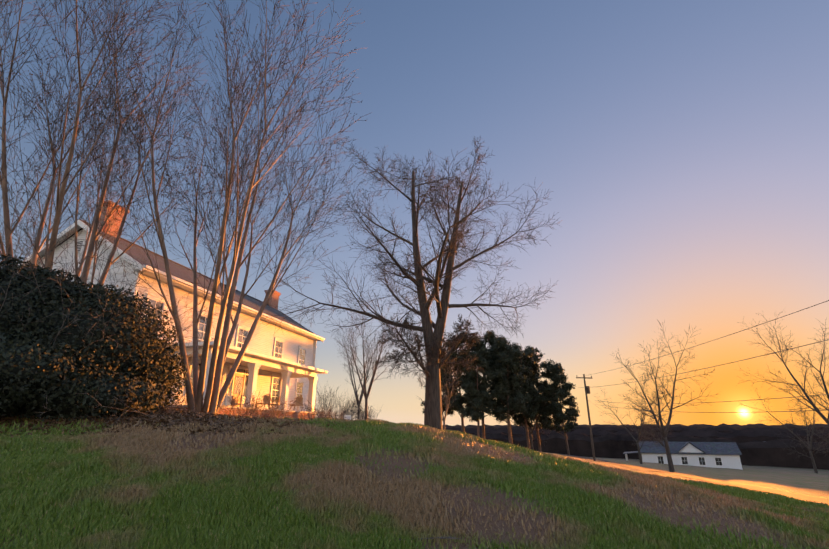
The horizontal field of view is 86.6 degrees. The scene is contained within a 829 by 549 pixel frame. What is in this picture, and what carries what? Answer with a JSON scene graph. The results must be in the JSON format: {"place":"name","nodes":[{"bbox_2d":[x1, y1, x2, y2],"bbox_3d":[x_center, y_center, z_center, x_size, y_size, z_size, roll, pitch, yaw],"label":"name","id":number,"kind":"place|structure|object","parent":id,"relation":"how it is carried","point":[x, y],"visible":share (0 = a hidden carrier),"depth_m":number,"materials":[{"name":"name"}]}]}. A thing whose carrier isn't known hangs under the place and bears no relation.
{"place":"outdoors","nodes":[
{"label":"outdoors","id":0,"kind":"place"},
{"bbox_2d":[0,410,828,548],"bbox_3d":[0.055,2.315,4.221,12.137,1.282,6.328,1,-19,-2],"label":"lawn grass","id":1,"kind":"structure","parent":0,"point":[630,529],"depth_m":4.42,"materials":[{"name":"green plant"}]},
{"bbox_2d":[0,417,828,548],"bbox_3d":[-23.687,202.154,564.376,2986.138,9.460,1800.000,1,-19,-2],"label":"ground","id":2,"kind":"structure","parent":0,"point":[806,481],"depth_m":5.36,"materials":[{"name":"green plant"}]},
{"bbox_2d":[0,172,141,267],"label":"tree","id":3,"kind":"object","parent":2,"relation":"on","point":[64,219],"visible":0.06,"depth_m":31.77,"materials":[{"name":"brown plant"}]},
{"bbox_2d":[0,0,228,292],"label":"crape myrtle","id":4,"kind":"object","parent":2,"relation":"on","point":[62,190],"visible":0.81,"depth_m":12.61,"materials":[{"name":"brown plant"}]},
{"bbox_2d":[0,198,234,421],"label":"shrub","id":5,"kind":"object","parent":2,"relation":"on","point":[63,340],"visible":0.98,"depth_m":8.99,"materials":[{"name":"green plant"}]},
{"bbox_2d":[17,200,327,418],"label":"house","id":6,"kind":"structure","parent":2,"relation":"on","point":[276,364],"depth_m":24.23,"materials":[{"name":"wood"}]},
{"bbox_2d":[256,394,270,408],"bbox_3d":[-8.963,7.613,26.218,0.663,0.967,0.764,-13,-23,33],"label":"wicker chair","id":7,"kind":"object","parent":6,"relation":"on","point":[266,399],"visible":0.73,"depth_m":26.12,"materials":[{"name":"wicker"}]},
{"bbox_2d":[268,396,279,408],"bbox_3d":[-8.593,7.934,27.135,0.663,0.967,0.764,2,-19,-4],"label":"wicker chair","id":8,"kind":"object","parent":6,"relation":"on","point":[276,403],"visible":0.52,"depth_m":26.99,"materials":[{"name":"brown wicker"}]},
{"bbox_2d":[290,396,303,410],"bbox_3d":[-7.448,8.192,27.872,0.764,0.967,0.663,18,-26,-42],"label":"wicker chair","id":9,"kind":"object","parent":6,"relation":"on","point":[299,400],"visible":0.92,"depth_m":27.73,"materials":[{"name":"wicker"}]},
{"bbox_2d":[3,384,348,426],"bbox_3d":[-6.258,2.881,9.278,10.918,1.304,5.047,7,-21,-20],"label":"ground brush","id":10,"kind":"object","parent":2,"relation":"on","point":[192,408],"visible":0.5,"depth_m":8.79,"materials":[{"name":"brown plant"}]},
{"bbox_2d":[162,375,204,410],"bbox_3d":[-9.828,4.916,18.001,3.124,2.271,2.556,-11,-22,28],"label":"shrub","id":11,"kind":"object","parent":2,"relation":"on","point":[178,402],"visible":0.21,"depth_m":17.93,"materials":[{"name":"brown plant"}]},
{"bbox_2d":[0,407,374,437],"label":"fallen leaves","id":12,"kind":"object","parent":2,"relation":"on","point":[132,418],"visible":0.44,"depth_m":8.19,"materials":[{"name":"brown plant"}]},
{"bbox_2d":[61,0,379,412],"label":"crape myrtle","id":13,"kind":"object","parent":2,"relation":"on","point":[213,396],"visible":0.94,"depth_m":13.21,"materials":[{"name":"brown plant"}]},
{"bbox_2d":[219,389,263,416],"bbox_3d":[-7.589,5.920,19.941,2.049,1.672,3.108,-10,-22,26],"label":"shrub","id":14,"kind":"object","parent":2,"relation":"on","point":[247,407],"visible":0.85,"depth_m":19.86,"materials":[{"name":"brown plant"}]},
{"bbox_2d":[249,394,295,417],"bbox_3d":[-6.795,6.577,21.441,2.307,1.592,2.402,1,-19,-2],"label":"shrub","id":15,"kind":"object","parent":2,"relation":"on","point":[276,411],"visible":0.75,"depth_m":21.11,"materials":[{"name":"brown plant"}]},
{"bbox_2d":[297,400,331,418],"bbox_3d":[-5.931,8.220,25.942,2.341,1.579,1.685,5,-20,-14],"label":"shrub","id":16,"kind":"object","parent":2,"relation":"on","point":[314,412],"visible":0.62,"depth_m":26.11,"materials":[{"name":"brown plant"}]},
{"bbox_2d":[315,401,343,418],"bbox_3d":[-5.696,9.302,29.218,2.156,1.682,2.402,16,-25,-39],"label":"shrub","id":17,"kind":"object","parent":2,"relation":"on","point":[328,413],"visible":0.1,"depth_m":28.95,"materials":[{"name":"brown plant"}]},
{"bbox_2d":[314,383,345,415],"bbox_3d":[-7.058,10.225,35.244,3.646,3.775,4.124,1,-19,-2],"label":"shrub","id":18,"kind":"object","parent":2,"relation":"on","point":[325,401],"visible":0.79,"depth_m":35.29,"materials":[{"name":"plant"}]},
{"bbox_2d":[317,407,345,418],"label":"shrub","id":19,"kind":"object","parent":2,"relation":"on","point":[341,415],"visible":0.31,"depth_m":27.94,"materials":[{"name":"brown plant"}]},
{"bbox_2d":[333,398,363,419],"bbox_3d":[-5.583,11.577,37.238,3.056,2.586,2.497,1,-19,-2],"label":"shrub","id":20,"kind":"object","parent":2,"relation":"on","point":[349,410],"visible":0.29,"depth_m":37.20,"materials":[{"name":"brown plant"}]},
{"bbox_2d":[337,391,371,419],"bbox_3d":[-5.216,10.809,35.636,3.465,3.041,3.008,-9,-21,24],"label":"shrub","id":21,"kind":"object","parent":2,"relation":"on","point":[351,409],"visible":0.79,"depth_m":35.34,"materials":[{"name":"plant"}]},
{"bbox_2d":[336,323,385,418],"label":"tree","id":22,"kind":"object","parent":2,"relation":"on","point":[355,388],"visible":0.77,"depth_m":45.47,"materials":[{"name":"brown plant"}]},
{"bbox_2d":[332,291,402,419],"bbox_3d":[-2.811,6.022,31.762,6.096,9.740,6.660,6,-20,-16],"label":"young tree","id":23,"kind":"object","parent":2,"relation":"on","point":[365,392],"visible":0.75,"depth_m":31.99,"materials":[{"name":"brown plant"}]},
{"bbox_2d":[357,404,381,418],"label":"shrub","id":24,"kind":"object","parent":2,"relation":"on","point":[363,413],"visible":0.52,"depth_m":37.68,"materials":[{"name":"plant"}]},
{"bbox_2d":[248,136,560,429],"bbox_3d":[-0.593,-0.225,25.297,19.265,18.129,14.934,1,-19,-2],"label":"tree","id":25,"kind":"object","parent":2,"relation":"on","point":[433,347],"visible":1,"depth_m":24.35,"materials":[{"name":"brown plant"}]},
{"bbox_2d":[400,537,459,539],"bbox_3d":[0.109,2.230,3.711,0.582,0.025,0.134,1,-19,-2],"label":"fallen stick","id":26,"kind":"object","parent":2,"relation":"on","point":[438,538],"visible":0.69,"depth_m":3.73,"materials":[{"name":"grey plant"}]},
{"bbox_2d":[410,356,459,429],"bbox_3d":[2.436,10.750,38.228,4.868,6.750,3.740,-13,-23,32],"label":"tree","id":27,"kind":"object","parent":2,"relation":"on","point":[446,410],"visible":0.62,"depth_m":37.90,"materials":[{"name":"brown plant"}]},
{"bbox_2d":[420,353,457,415],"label":"pine","id":28,"kind":"object","parent":2,"relation":"on","point":[450,413],"visible":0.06,"depth_m":85.90,"materials":[{"name":"green plant"}]},
{"bbox_2d":[440,331,480,431],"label":"tree","id":29,"kind":"object","parent":2,"relation":"on","point":[458,403],"visible":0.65,"depth_m":81.11,"materials":[{"name":"green plant"}]},
{"bbox_2d":[456,346,494,436],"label":"pine","id":30,"kind":"object","parent":2,"relation":"on","point":[480,399],"visible":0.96,"depth_m":77.01,"materials":[{"name":"green plant"}]},
{"bbox_2d":[465,330,510,438],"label":"evergreen tree","id":31,"kind":"object","parent":2,"relation":"on","point":[483,342],"visible":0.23,"depth_m":85.59,"materials":[{"name":"green plant"}]},
{"bbox_2d":[486,335,526,443],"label":"evergreen tree","id":32,"kind":"object","parent":2,"relation":"on","point":[498,398],"depth_m":85.77,"materials":[{"name":"green plant"}]},
{"bbox_2d":[489,337,533,444],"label":"evergreen tree","id":33,"kind":"object","parent":2,"relation":"on","point":[507,367],"visible":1,"depth_m":79.13,"materials":[{"name":"green plant"}]},
{"bbox_2d":[507,342,548,449],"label":"evergreen tree","id":34,"kind":"object","parent":2,"relation":"on","point":[533,410],"visible":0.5,"depth_m":84.17,"materials":[{"name":"green plant"}]},
{"bbox_2d":[510,383,551,449],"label":"tree","id":35,"kind":"object","parent":2,"relation":"on","point":[531,431],"visible":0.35,"depth_m":84.66,"materials":[{"name":"brown plant"}]},
{"bbox_2d":[516,347,552,451],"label":"pine","id":36,"kind":"object","parent":2,"relation":"on","point":[536,358],"visible":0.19,"depth_m":88.40,"materials":[{"name":"green plant"}]},
{"bbox_2d":[537,359,579,454],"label":"pine","id":37,"kind":"object","parent":2,"relation":"on","point":[555,389],"visible":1,"depth_m":82.71,"materials":[{"name":"green plant"}]},
{"bbox_2d":[576,374,595,460],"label":"utility pole","id":38,"kind":"object","parent":2,"relation":"on","point":[587,390],"visible":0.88,"depth_m":53.53,"materials":[{"name":"brown wood"}]},
{"bbox_2d":[583,300,828,442],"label":"power lines","id":39,"kind":"object","parent":38,"relation":"hanging from","point":[723,364],"visible":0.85,"depth_m":25.14,"materials":[{"name":"black metal"}]},
{"bbox_2d":[445,424,803,426],"bbox_3d":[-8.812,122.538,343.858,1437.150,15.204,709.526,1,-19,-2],"label":"woods","id":40,"kind":"object","parent":2,"relation":"on","point":[457,425],"visible":0.06,"depth_m":564.11,"materials":[{"name":"black plant"}]},
{"bbox_2d":[593,389,661,463],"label":"tree","id":41,"kind":"object","parent":2,"relation":"on","point":[637,441],"visible":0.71,"depth_m":71.19,"materials":[{"name":"brown plant"}]},
{"bbox_2d":[445,426,823,432],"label":"woods","id":42,"kind":"object","parent":2,"relation":"on","point":[725,429],"visible":0.12,"depth_m":221.43,"materials":[{"name":"brown plant"}]},
{"bbox_2d":[445,427,828,442],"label":"hills","id":43,"kind":"structure","parent":2,"relation":"on","point":[741,436],"depth_m":152.50,"materials":[{"name":"black plant"}]},
{"bbox_2d":[445,423,828,429],"bbox_3d":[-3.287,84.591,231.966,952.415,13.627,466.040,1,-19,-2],"label":"woods","id":44,"kind":"object","parent":2,"relation":"on","point":[732,426],"visible":0.15,"depth_m":319.90,"materials":[{"name":"brown plant"}]},
{"bbox_2d":[473,432,828,469],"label":"woods","id":45,"kind":"object","parent":2,"relation":"on","point":[754,452],"visible":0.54,"depth_m":109.36,"materials":[{"name":"brown plant"}]},
{"bbox_2d":[615,322,717,471],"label":"tree","id":46,"kind":"object","parent":2,"relation":"on","point":[664,432],"visible":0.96,"depth_m":46.01,"materials":[{"name":"brown plant"}]},
{"bbox_2d":[623,441,742,469],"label":"white house","id":47,"kind":"structure","parent":2,"relation":"on","point":[715,454],"depth_m":83.15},
{"bbox_2d":[736,312,828,456],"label":"bare tree","id":48,"kind":"object","parent":2,"relation":"on","point":[823,417],"visible":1,"depth_m":47.04,"materials":[{"name":"brown plant"}]},
{"bbox_2d":[740,380,828,472],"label":"tree","id":49,"kind":"object","parent":2,"relation":"on","point":[811,454],"visible":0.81,"depth_m":81.83,"materials":[{"name":"brown plant"}]},
{"bbox_2d":[0,0,828,425],"label":"sky","id":50,"kind":"structure","parent":0,"point":[681,147],"materials":[{"name":"blue"}]},
{"bbox_2d":[556,453,828,503],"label":"road","id":51,"kind":"structure","parent":0,"point":[808,498],"depth_m":28.14,"materials":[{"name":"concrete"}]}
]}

